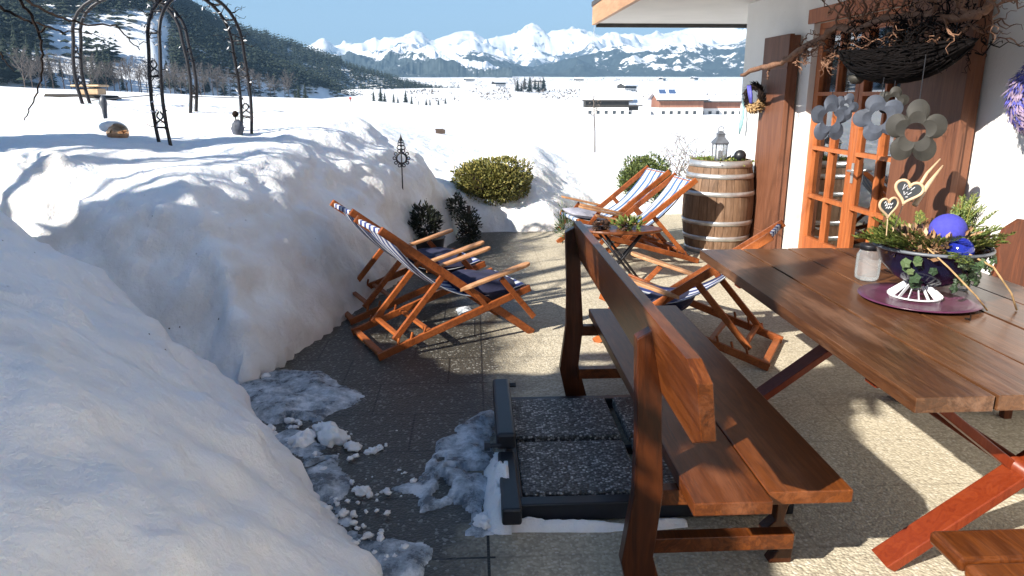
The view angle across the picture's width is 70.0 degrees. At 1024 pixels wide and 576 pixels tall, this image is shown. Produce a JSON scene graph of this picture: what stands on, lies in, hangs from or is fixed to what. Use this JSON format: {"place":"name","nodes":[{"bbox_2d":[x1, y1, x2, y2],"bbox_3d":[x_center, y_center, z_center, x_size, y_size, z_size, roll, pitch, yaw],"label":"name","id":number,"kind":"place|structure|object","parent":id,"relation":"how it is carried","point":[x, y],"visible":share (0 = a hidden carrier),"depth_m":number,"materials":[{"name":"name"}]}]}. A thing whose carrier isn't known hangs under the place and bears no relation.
{"place":"outdoors","nodes":[
{"label":"outdoors","id":0,"kind":"place"},
{"bbox_2d":[0,0,409,98],"bbox_3d":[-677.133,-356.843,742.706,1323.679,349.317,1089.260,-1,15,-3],"label":"snowy hill","id":1,"kind":"structure","parent":0,"point":[126,47],"depth_m":441.98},
{"bbox_2d":[0,27,20,81],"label":"spruce tree","id":2,"kind":"object","parent":1,"relation":"on","point":[4,52],"visible":0.86,"depth_m":316.16,"materials":[{"name":"green plant"}]},
{"bbox_2d":[9,22,32,78],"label":"spruce tree","id":3,"kind":"object","parent":1,"relation":"on","point":[14,41],"visible":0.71,"depth_m":322.87,"materials":[{"name":"green plant"}]},
{"bbox_2d":[7,46,34,87],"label":"bare tree","id":4,"kind":"object","parent":1,"relation":"on","point":[19,68],"visible":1,"depth_m":304.57,"materials":[{"name":"grey plant"}]},
{"bbox_2d":[24,33,39,75],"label":"spruce tree","id":5,"kind":"object","parent":1,"relation":"on","point":[28,49],"visible":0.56,"depth_m":330.79,"materials":[{"name":"green plant"}]},
{"bbox_2d":[25,55,45,87],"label":"bare tree","id":6,"kind":"object","parent":1,"relation":"on","point":[31,66],"visible":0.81,"depth_m":310.34,"materials":[{"name":"grey plant"}]},
{"bbox_2d":[33,40,47,74],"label":"spruce tree","id":7,"kind":"object","parent":1,"relation":"on","point":[37,53],"visible":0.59,"depth_m":337.43,"materials":[{"name":"green plant"}]},
{"bbox_2d":[31,54,53,88],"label":"bare tree","id":8,"kind":"object","parent":1,"relation":"on","point":[45,69],"visible":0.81,"depth_m":312.82,"materials":[{"name":"grey plant"}]},
{"bbox_2d":[40,48,58,88],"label":"bare tree","id":9,"kind":"object","parent":1,"relation":"on","point":[51,60],"visible":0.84,"depth_m":314.82,"materials":[{"name":"grey plant"}]},
{"bbox_2d":[46,57,59,86],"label":"spruce tree","id":10,"kind":"object","parent":1,"relation":"on","point":[49,80],"visible":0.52,"depth_m":327.97,"materials":[{"name":"green plant"}]},
{"bbox_2d":[49,53,68,88],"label":"bare tree","id":11,"kind":"object","parent":1,"relation":"on","point":[57,65],"visible":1,"depth_m":314.77,"materials":[{"name":"grey plant"}]},
{"bbox_2d":[62,60,79,88],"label":"bare tree","id":12,"kind":"object","parent":1,"relation":"on","point":[70,76],"visible":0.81,"depth_m":318.69,"materials":[{"name":"grey plant"}]},
{"bbox_2d":[77,54,99,87],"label":"bare tree","id":13,"kind":"object","parent":1,"relation":"on","point":[89,67],"visible":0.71,"depth_m":331.03,"materials":[{"name":"grey plant"}]},
{"bbox_2d":[87,54,101,87],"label":"spruce tree","id":14,"kind":"object","parent":1,"relation":"on","point":[92,74],"visible":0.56,"depth_m":340.79,"materials":[{"name":"green plant"}]},
{"bbox_2d":[89,58,108,88],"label":"bare tree","id":15,"kind":"object","parent":1,"relation":"on","point":[96,73],"visible":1,"depth_m":328.14,"materials":[{"name":"grey plant"}]},
{"bbox_2d":[94,46,112,85],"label":"spruce tree","id":16,"kind":"object","parent":1,"relation":"on","point":[97,56],"visible":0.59,"depth_m":346.31,"materials":[{"name":"green plant"}]},
{"bbox_2d":[97,62,111,90],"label":"bare tree","id":17,"kind":"object","parent":1,"relation":"on","point":[104,68],"visible":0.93,"depth_m":333.20,"materials":[{"name":"grey plant"}]},
{"bbox_2d":[101,44,116,82],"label":"spruce tree","id":18,"kind":"object","parent":1,"relation":"on","point":[104,56],"visible":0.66,"depth_m":351.52,"materials":[{"name":"green plant"}]},
{"bbox_2d":[102,62,117,90],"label":"bare tree","id":19,"kind":"object","parent":1,"relation":"on","point":[108,63],"visible":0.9,"depth_m":337.25,"materials":[{"name":"grey plant"}]},
{"bbox_2d":[109,60,128,91],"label":"bare tree","id":20,"kind":"object","parent":1,"relation":"on","point":[114,67],"visible":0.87,"depth_m":336.56,"materials":[{"name":"grey plant"}]},
{"bbox_2d":[114,58,132,91],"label":"bare tree","id":21,"kind":"object","parent":1,"relation":"on","point":[123,72],"visible":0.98,"depth_m":335.16,"materials":[{"name":"grey plant"}]},
{"bbox_2d":[116,54,142,91],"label":"bare tree","id":22,"kind":"object","parent":1,"relation":"on","point":[130,60],"visible":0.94,"depth_m":336.25,"materials":[{"name":"grey plant"}]},
{"bbox_2d":[130,55,145,92],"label":"bare tree","id":23,"kind":"object","parent":1,"relation":"on","point":[140,73],"visible":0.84,"depth_m":342.59,"materials":[{"name":"grey plant"}]},
{"bbox_2d":[162,61,184,93],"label":"bare tree","id":24,"kind":"object","parent":1,"relation":"on","point":[173,74],"visible":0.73,"depth_m":374.67,"materials":[{"name":"grey plant"}]},
{"bbox_2d":[190,62,211,94],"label":"bare tree","id":25,"kind":"object","parent":1,"relation":"on","point":[198,76],"visible":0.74,"depth_m":415.52,"materials":[{"name":"grey plant"}]},
{"bbox_2d":[200,63,218,95],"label":"bare tree","id":26,"kind":"object","parent":1,"relation":"on","point":[210,75],"visible":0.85,"depth_m":439.19,"materials":[{"name":"grey plant"}]},
{"bbox_2d":[208,67,228,94],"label":"bare tree","id":27,"kind":"object","parent":1,"relation":"on","point":[216,79],"visible":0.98,"depth_m":441.69,"materials":[{"name":"grey plant"}]},
{"bbox_2d":[213,66,233,95],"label":"bare tree","id":28,"kind":"object","parent":1,"relation":"on","point":[222,78],"visible":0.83,"depth_m":454.59,"materials":[{"name":"grey plant"}]},
{"bbox_2d":[0,0,462,97],"bbox_3d":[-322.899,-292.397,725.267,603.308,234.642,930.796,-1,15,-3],"label":"spruce forest","id":29,"kind":"object","parent":1,"relation":"on","point":[203,26],"visible":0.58,"depth_m":581.02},
{"bbox_2d":[280,71,297,95],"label":"bare tree","id":30,"kind":"object","parent":1,"relation":"on","point":[287,81],"visible":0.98,"depth_m":560.25,"materials":[{"name":"grey plant"}]},
{"bbox_2d":[0,93,737,231],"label":"snow field","id":31,"kind":"structure","parent":0,"point":[581,170],"depth_m":11.30,"materials":[{"name":"snow"}]},
{"bbox_2d":[44,85,120,100],"bbox_3d":[-4.974,-2.239,8.518,0.740,0.252,0.600,-1,15,-3],"label":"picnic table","id":32,"kind":"object","parent":31,"relation":"on","point":[95,93],"visible":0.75,"depth_m":8.41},
{"bbox_2d":[0,94,503,575],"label":"snow bank","id":33,"kind":"structure","parent":31,"relation":"on","point":[161,301],"depth_m":4.17,"materials":[{"name":"snow"}]},
{"bbox_2d":[0,0,139,120],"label":"garden tree","id":34,"kind":"object","parent":33,"relation":"on","point":[33,22],"visible":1,"depth_m":4.38,"materials":[{"name":"brown plant"}]},
{"bbox_2d":[98,95,128,137],"bbox_3d":[-3.050,-1.294,5.586,0.216,0.351,0.189,-1,15,-3],"label":"ornament","id":35,"kind":"object","parent":33,"relation":"on","point":[113,129],"visible":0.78,"depth_m":5.54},
{"bbox_2d":[68,0,199,112],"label":"rose arch","id":36,"kind":"structure","parent":33,"relation":"on","point":[170,10],"depth_m":7.40,"materials":[{"name":"metal"}]},
{"bbox_2d":[134,0,259,145],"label":"rose arch","id":37,"kind":"structure","parent":33,"relation":"on","point":[158,32],"depth_m":5.51,"materials":[{"name":"metal"}]},
{"bbox_2d":[91,94,242,100],"bbox_3d":[-3.216,-1.830,7.030,2.379,0.064,0.743,13,20,41],"label":"wire","id":38,"kind":"object","parent":37,"relation":"attached to","point":[154,94],"visible":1,"depth_m":6.91,"materials":[{"name":"metal"}]},
{"bbox_2d":[231,111,243,134],"bbox_3d":[-2.338,-1.393,6.220,0.106,0.229,0.102,-1,15,-3],"label":"owl stake","id":39,"kind":"object","parent":33,"relation":"on","point":[237,127],"visible":0.86,"depth_m":6.19,"materials":[{"name":"metal"}]},
{"bbox_2d":[393,133,409,188],"bbox_3d":[-1.057,-1.055,7.041,0.170,0.855,0.032,-1,15,-3],"label":"garden stake","id":40,"kind":"object","parent":33,"relation":"on","point":[401,152],"visible":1,"depth_m":6.98,"materials":[{"name":"metal"}]},
{"bbox_2d":[445,192,481,244],"bbox_3d":[-0.541,-0.745,8.111,0.443,0.650,0.715,-1,15,-3],"label":"dark shrub","id":41,"kind":"object","parent":33,"relation":"on","point":[472,225],"visible":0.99,"depth_m":8.06,"materials":[{"name":"green plant"}]},
{"bbox_2d":[449,154,536,205],"bbox_3d":[-0.232,-1.247,8.999,1.065,0.829,0.916,-1,15,-3],"label":"box bush","id":42,"kind":"object","parent":31,"relation":"on","point":[488,179],"visible":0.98,"depth_m":8.72,"materials":[{"name":"green plant"}]},
{"bbox_2d":[586,87,602,152],"bbox_3d":[1.758,-3.491,15.830,0.364,1.700,0.379,-8,17,-28],"label":"sapling","id":43,"kind":"object","parent":31,"relation":"on","point":[594,119],"visible":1,"depth_m":15.78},
{"bbox_2d":[616,151,671,205],"bbox_3d":[1.872,-1.375,10.364,0.808,1.136,0.721,-1,15,-3],"label":"box bush","id":44,"kind":"object","parent":31,"relation":"on","point":[630,170],"visible":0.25,"depth_m":10.18,"materials":[{"name":"green plant"}]},
{"bbox_2d":[656,117,731,176],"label":"dry stems","id":45,"kind":"object","parent":31,"relation":"on","point":[683,163],"visible":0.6,"depth_m":11.22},
{"bbox_2d":[0,77,742,142],"bbox_3d":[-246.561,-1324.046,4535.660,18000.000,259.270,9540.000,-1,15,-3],"label":"valley ground","id":46,"kind":"structure","parent":0,"point":[554,119],"depth_m":92.36,"materials":[{"name":"snow"}]},
{"bbox_2d":[490,80,506,86],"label":"farmhouse","id":47,"kind":"object","parent":46,"relation":"on","point":[498,82],"visible":1,"depth_m":1199.86,"materials":[{"name":"paint"}]},
{"bbox_2d":[406,78,736,101],"bbox_3d":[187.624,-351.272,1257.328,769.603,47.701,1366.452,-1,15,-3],"label":"valley scrub","id":48,"kind":"object","parent":46,"relation":"on","point":[487,93],"visible":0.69,"depth_m":752.37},
{"bbox_2d":[580,88,632,114],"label":"farmhouse","id":49,"kind":"object","parent":46,"relation":"on","point":[614,101],"visible":0.94,"depth_m":288.21,"materials":[{"name":"paint"}]},
{"bbox_2d":[616,82,637,90],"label":"farmhouse","id":50,"kind":"object","parent":46,"relation":"on","point":[628,86],"visible":0.98,"depth_m":870.24,"materials":[{"name":"paint"}]},
{"bbox_2d":[628,100,642,114],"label":"farm shed","id":51,"kind":"structure","parent":46,"relation":"on","point":[633,106],"depth_m":289.69,"materials":[{"name":"paint"}]},
{"bbox_2d":[647,88,707,114],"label":"farmhouse","id":52,"kind":"object","parent":46,"relation":"on","point":[685,101],"visible":0.98,"depth_m":289.88,"materials":[{"name":"paint"}]},
{"bbox_2d":[703,93,741,114],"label":"barn","id":53,"kind":"structure","parent":46,"relation":"on","point":[730,104],"depth_m":296.43,"materials":[{"name":"paint"}]},
{"bbox_2d":[325,43,511,77],"bbox_3d":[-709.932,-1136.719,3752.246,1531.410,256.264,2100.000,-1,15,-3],"label":"rocky foothills","id":54,"kind":"structure","parent":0,"point":[411,60],"depth_m":3383.41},
{"bbox_2d":[192,0,746,46],"label":"sky","id":55,"kind":"structure","parent":0,"point":[307,21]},
{"bbox_2d":[300,23,746,66],"bbox_3d":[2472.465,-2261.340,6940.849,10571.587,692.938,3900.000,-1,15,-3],"label":"snowy mountains","id":56,"kind":"structure","parent":0,"point":[531,45],"depth_m":6419.30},
{"bbox_2d":[467,40,745,76],"bbox_3d":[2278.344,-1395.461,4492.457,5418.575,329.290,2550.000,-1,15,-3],"label":"wooded mountains","id":57,"kind":"structure","parent":0,"point":[691,59],"depth_m":3880.72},
{"bbox_2d":[260,214,1023,575],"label":"terrace","id":58,"kind":"structure","parent":0,"point":[894,464],"depth_m":3.64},
{"bbox_2d":[287,428,316,447],"bbox_3d":[-0.987,0.723,3.449,0.114,0.108,0.158,6,16,23],"label":"snow lump","id":59,"kind":"object","parent":58,"relation":"on","point":[304,438],"visible":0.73,"depth_m":3.41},
{"bbox_2d":[312,421,347,447],"bbox_3d":[-0.870,0.700,3.505,0.139,0.133,0.239,-8,17,-27],"label":"snow lump","id":60,"kind":"object","parent":58,"relation":"on","point":[329,434],"visible":0.94,"depth_m":3.44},
{"bbox_2d":[256,373,416,559],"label":"slush crumbs","id":61,"kind":"object","parent":58,"relation":"on","point":[343,513],"visible":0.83,"depth_m":2.92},
{"bbox_2d":[240,369,432,575],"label":"ice patch","id":62,"kind":"object","parent":58,"relation":"on","point":[312,396],"visible":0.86,"depth_m":3.70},
{"bbox_2d":[343,440,362,451],"bbox_3d":[-0.744,0.739,3.415,0.090,0.060,0.095,-1,15,-3],"label":"snow lump","id":63,"kind":"object","parent":58,"relation":"on","point":[350,445],"visible":0.98,"depth_m":3.39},
{"bbox_2d":[351,485,372,497],"bbox_3d":[-0.618,0.842,3.025,0.106,0.055,0.064,5,16,19],"label":"snow lump","id":64,"kind":"object","parent":58,"relation":"on","point":[362,491],"visible":1,"depth_m":3.01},
{"bbox_2d":[363,444,383,454],"bbox_3d":[-0.635,0.750,3.380,0.102,0.043,0.058,-13,20,-41],"label":"snow lump","id":65,"kind":"object","parent":58,"relation":"on","point":[374,449],"visible":1,"depth_m":3.36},
{"bbox_2d":[330,200,485,324],"bbox_3d":[-0.797,-0.259,5.627,1.140,0.848,0.652,-8,17,-27],"label":"deckchair","id":66,"kind":"object","parent":58,"relation":"on","point":[379,284],"visible":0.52,"depth_m":5.43,"materials":[{"name":"brown wood"}]},
{"bbox_2d":[407,247,473,273],"bbox_3d":[-0.563,-0.213,5.769,0.440,0.198,0.460,-4,15,-28],"label":"cushion","id":67,"kind":"object","parent":66,"relation":"on","point":[433,252],"visible":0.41,"depth_m":5.64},
{"bbox_2d":[407,200,445,249],"bbox_3d":[-0.861,-0.556,7.112,0.433,0.622,0.398,-1,15,-3],"label":"potted shrub","id":68,"kind":"object","parent":58,"relation":"on","point":[434,218],"visible":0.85,"depth_m":7.03,"materials":[{"name":"green plant"}]},
{"bbox_2d":[391,410,494,537],"bbox_3d":[-0.286,0.766,3.254,0.468,0.055,1.128,-1,15,-3],"label":"ice patch","id":69,"kind":"object","parent":58,"relation":"on","point":[462,452],"visible":0.94,"depth_m":3.14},
{"bbox_2d":[351,215,535,360],"bbox_3d":[-0.466,-0.072,4.925,1.140,0.848,0.652,-8,17,-27],"label":"deckchair","id":70,"kind":"object","parent":58,"relation":"on","point":[397,248],"visible":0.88,"depth_m":4.78,"materials":[{"name":"brown wood"}]},
{"bbox_2d":[448,269,519,299],"bbox_3d":[-0.197,-0.021,5.088,0.420,0.186,0.480,1,13,-29],"label":"cushion","id":71,"kind":"object","parent":70,"relation":"on","point":[494,289],"visible":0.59,"depth_m":4.92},
{"bbox_2d":[456,306,471,315],"bbox_3d":[-0.346,0.166,5.540,0.168,0.042,0.192,-1,15,-3],"label":"snow remnant","id":72,"kind":"object","parent":58,"relation":"on","point":[462,310],"visible":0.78,"depth_m":5.53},
{"bbox_2d":[472,511,490,529],"bbox_3d":[-0.110,0.895,2.817,0.076,0.060,0.114,2,15,7],"label":"snow lump","id":73,"kind":"object","parent":58,"relation":"on","point":[482,519],"visible":0.84,"depth_m":2.79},
{"bbox_2d":[483,451,511,534],"bbox_3d":[-0.091,0.770,3.049,0.145,0.170,0.740,-1,15,-3],"label":"snow drift","id":74,"kind":"object","parent":58,"relation":"on","point":[495,470],"visible":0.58,"depth_m":2.89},
{"bbox_2d":[552,198,572,243],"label":"heather plant","id":75,"kind":"object","parent":58,"relation":"on","point":[562,225],"visible":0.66,"depth_m":7.95,"materials":[{"name":"green plant"}]},
{"bbox_2d":[512,517,687,532],"bbox_3d":[0.323,0.902,2.764,0.700,0.057,0.118,-1,15,-3],"label":"snow drift","id":76,"kind":"object","parent":58,"relation":"on","point":[530,524],"visible":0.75,"depth_m":2.77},
{"bbox_2d":[556,165,672,244],"bbox_3d":[1.107,-0.867,7.918,1.140,0.848,0.672,-4,15,-14],"label":"deckchair","id":77,"kind":"object","parent":58,"relation":"on","point":[649,180],"visible":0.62,"depth_m":8.01,"materials":[{"name":"fabric"}]},
{"bbox_2d":[562,208,603,218],"bbox_3d":[0.773,-0.801,7.846,0.400,0.087,0.460,4,13,-16],"label":"cushion","id":78,"kind":"object","parent":77,"relation":"on","point":[582,213],"visible":0.8,"depth_m":7.68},
{"bbox_2d":[586,225,662,276],"bbox_3d":[0.949,-0.272,6.320,0.690,0.494,0.380,-1,15,-3],"label":"side table","id":79,"kind":"object","parent":58,"relation":"on","point":[644,229],"visible":0.69,"depth_m":6.20,"materials":[{"name":"brown wood"}]},
{"bbox_2d":[590,219,632,230],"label":"pine cones","id":80,"kind":"object","parent":79,"relation":"on","point":[604,224],"visible":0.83,"depth_m":6.17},
{"bbox_2d":[610,214,646,230],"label":"evergreen sprig","id":81,"kind":"object","parent":79,"relation":"on","point":[634,219],"visible":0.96,"depth_m":6.14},
{"bbox_2d":[578,173,698,262],"bbox_3d":[1.216,-0.675,7.193,1.140,0.848,0.632,-3,15,-11],"label":"deckchair","id":82,"kind":"object","parent":58,"relation":"on","point":[670,195],"visible":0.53,"depth_m":7.12,"materials":[{"name":"fabric"}]},
{"bbox_2d":[484,379,793,524],"bbox_3d":[0.477,0.685,3.280,1.205,0.192,1.150,-1,15,-3],"label":"parasol base","id":83,"kind":"object","parent":58,"relation":"on","point":[566,457],"visible":0.66,"depth_m":3.13,"materials":[{"name":"stone"}]},
{"bbox_2d":[592,219,785,370],"bbox_3d":[1.161,-0.026,4.750,1.140,0.848,0.652,8,17,26],"label":"deckchair","id":84,"kind":"object","parent":58,"relation":"on","point":[692,283],"visible":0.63,"depth_m":4.63,"materials":[{"name":"brown wood"}]},
{"bbox_2d":[646,289,694,310],"bbox_3d":[1.017,0.097,4.859,0.360,0.134,0.420,-6,10,29],"label":"cushion","id":85,"kind":"object","parent":84,"relation":"on","point":[681,305],"visible":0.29,"depth_m":4.74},
{"bbox_2d":[559,221,852,575],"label":"garden bench","id":86,"kind":"object","parent":58,"relation":"on","point":[717,432],"visible":0.95,"depth_m":2.37,"materials":[{"name":"brown wood"}]},
{"bbox_2d":[681,154,754,252],"bbox_3d":[2.159,-0.898,7.670,0.728,0.998,0.728,-1,15,-3],"label":"barrel","id":87,"kind":"object","parent":58,"relation":"on","point":[717,204],"visible":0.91,"depth_m":7.39,"materials":[{"name":"brown wood"}]},
{"bbox_2d":[711,126,729,160],"bbox_3d":[2.123,-1.472,7.453,0.148,0.348,0.148,-1,15,-3],"label":"lantern","id":88,"kind":"object","parent":87,"relation":"on","point":[719,139],"visible":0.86,"depth_m":7.42,"materials":[{"name":"grey metal"}]},
{"bbox_2d":[734,150,745,160],"bbox_3d":[2.321,-1.344,7.435,0.124,0.124,0.124,-1,15,-3],"label":"glass ball","id":89,"kind":"object","parent":87,"relation":"on","point":[739,155],"visible":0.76,"depth_m":7.39,"materials":[{"name":"black glass"}]},
{"bbox_2d":[591,0,1023,273],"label":"house","id":90,"kind":"structure","parent":58,"relation":"on","point":[811,190],"depth_m":6.10,"materials":[{"name":"white paint"}]},
{"bbox_2d":[739,98,744,134],"bbox_3d":[2.529,-1.881,8.017,0.048,0.386,0.130,7,17,26],"label":"cloth ribbon","id":91,"kind":"object","parent":90,"relation":"hanging from","point":[742,118],"visible":0.95,"depth_m":7.99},
{"bbox_2d":[741,81,765,114],"bbox_3d":[2.415,-1.889,7.274,0.141,0.348,0.297,-10,18,-34],"label":"straw wreath","id":92,"kind":"object","parent":90,"relation":"hanging from","point":[752,107],"visible":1,"depth_m":7.24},
{"bbox_2d":[799,23,865,248],"bbox_3d":[2.760,-1.164,6.307,0.057,2.081,0.768,-1,15,-3],"label":"door leaf","id":93,"kind":"structure","parent":90,"relation":"in","point":[829,160],"depth_m":6.37,"materials":[{"name":"brown wood"}]},
{"bbox_2d":[841,21,907,247],"bbox_3d":[2.773,-0.965,5.559,0.111,2.081,0.768,-1,15,-3],"label":"door leaf","id":94,"kind":"structure","parent":90,"relation":"in","point":[870,160],"depth_m":5.75,"materials":[{"name":"brown wood"}]},
{"bbox_2d":[740,0,1023,82],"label":"driftwood branch","id":95,"kind":"object","parent":90,"relation":"attached to","point":[979,13],"visible":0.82,"depth_m":4.50,"materials":[{"name":"brown plant"}]},
{"bbox_2d":[798,0,1023,83],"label":"woven basket","id":96,"kind":"object","parent":95,"relation":"hanging from","point":[900,61],"visible":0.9,"depth_m":4.16,"materials":[{"name":"wicker"}]},
{"bbox_2d":[811,85,847,139],"bbox_3d":[2.158,-1.188,4.948,0.268,0.365,0.023,-1,15,-2],"label":"metal flower","id":97,"kind":"object","parent":96,"relation":"hanging from","point":[822,130],"visible":1,"depth_m":4.95,"materials":[{"name":"metal"}]},
{"bbox_2d":[834,86,858,119],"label":"metal flower","id":98,"kind":"object","parent":96,"relation":"hanging from","point":[848,98],"visible":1,"depth_m":4.93,"materials":[{"name":"metal"}]},
{"bbox_2d":[848,75,863,83],"bbox_3d":[2.290,-1.431,4.845,0.110,0.155,0.110,-1,15,-3],"label":"hanging bell","id":99,"kind":"object","parent":96,"relation":"hanging from","point":[853,79],"visible":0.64,"depth_m":4.83,"materials":[{"name":"metal"}]},
{"bbox_2d":[852,78,902,140],"bbox_3d":[2.181,-1.062,4.348,0.278,0.369,0.023,3,15,12],"label":"metal flower","id":100,"kind":"object","parent":96,"relation":"hanging from","point":[862,118],"visible":0.81,"depth_m":4.36,"materials":[{"name":"metal"}]},
{"bbox_2d":[879,80,908,112],"bbox_3d":[2.271,-1.149,4.341,0.168,0.241,0.023,4,16,16],"label":"metal flower","id":101,"kind":"object","parent":96,"relation":"hanging from","point":[896,91],"visible":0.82,"depth_m":4.33,"materials":[{"name":"metal"}]},
{"bbox_2d":[885,55,947,160],"bbox_3d":[2.155,-0.950,3.873,0.294,0.548,0.023,6,16,23],"label":"metal flower","id":102,"kind":"object","parent":96,"relation":"hanging from","point":[903,147],"visible":1,"depth_m":3.90,"materials":[{"name":"metal"}]},
{"bbox_2d":[1002,61,1023,135],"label":"flowers","id":103,"kind":"object","parent":90,"relation":"attached to","point":[1014,103],"visible":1,"depth_m":3.79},
{"bbox_2d":[700,248,1023,571],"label":"garden table","id":104,"kind":"object","parent":58,"relation":"on","point":[943,368],"visible":0.73,"depth_m":2.61,"materials":[{"name":"brown wood"}]},
{"bbox_2d":[854,242,880,280],"bbox_3d":[1.654,-0.122,3.392,0.107,0.166,0.107,-1,15,-3],"label":"glass jar","id":105,"kind":"object","parent":104,"relation":"on","point":[867,246],"visible":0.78,"depth_m":3.40,"materials":[{"name":"glass"}]},
{"bbox_2d":[857,282,985,313],"bbox_3d":[1.708,0.043,3.067,0.474,0.016,0.474,-1,15,-3],"label":"plate","id":106,"kind":"object","parent":104,"relation":"on","point":[956,302],"visible":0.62,"depth_m":3.04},
{"bbox_2d":[851,159,1017,310],"bbox_3d":[1.748,-0.242,3.052,0.650,0.574,0.614,-1,15,-3],"label":"planter bowl","id":107,"kind":"object","parent":106,"relation":"on","point":[954,248],"visible":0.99,"depth_m":2.98,"materials":[{"name":"ceramic"}]},
{"bbox_2d":[878,197,898,236],"bbox_3d":[1.539,-0.279,2.994,0.099,0.188,0.011,-8,16,-13],"label":"heart pick","id":108,"kind":"object","parent":107,"relation":"in","point":[887,207],"visible":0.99,"depth_m":2.98,"materials":[{"name":"wood"}]},
{"bbox_2d":[892,179,924,231],"bbox_3d":[1.618,-0.338,3.028,0.116,0.222,0.012,17,19,15],"label":"heart pick","id":109,"kind":"object","parent":107,"relation":"in","point":[906,190],"visible":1,"depth_m":3.01,"materials":[{"name":"wood"}]},
{"bbox_2d":[930,529,1023,575],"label":"garden stool","id":110,"kind":"object","parent":58,"relation":"on","point":[995,552],"visible":1,"depth_m":1.91,"materials":[{"name":"brown wood"}]},
{"bbox_2d":[991,219,1023,418],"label":"carved chair","id":111,"kind":"object","parent":58,"relation":"on","point":[1009,266],"visible":0.2,"depth_m":3.85,"materials":[{"name":"brown wood"}]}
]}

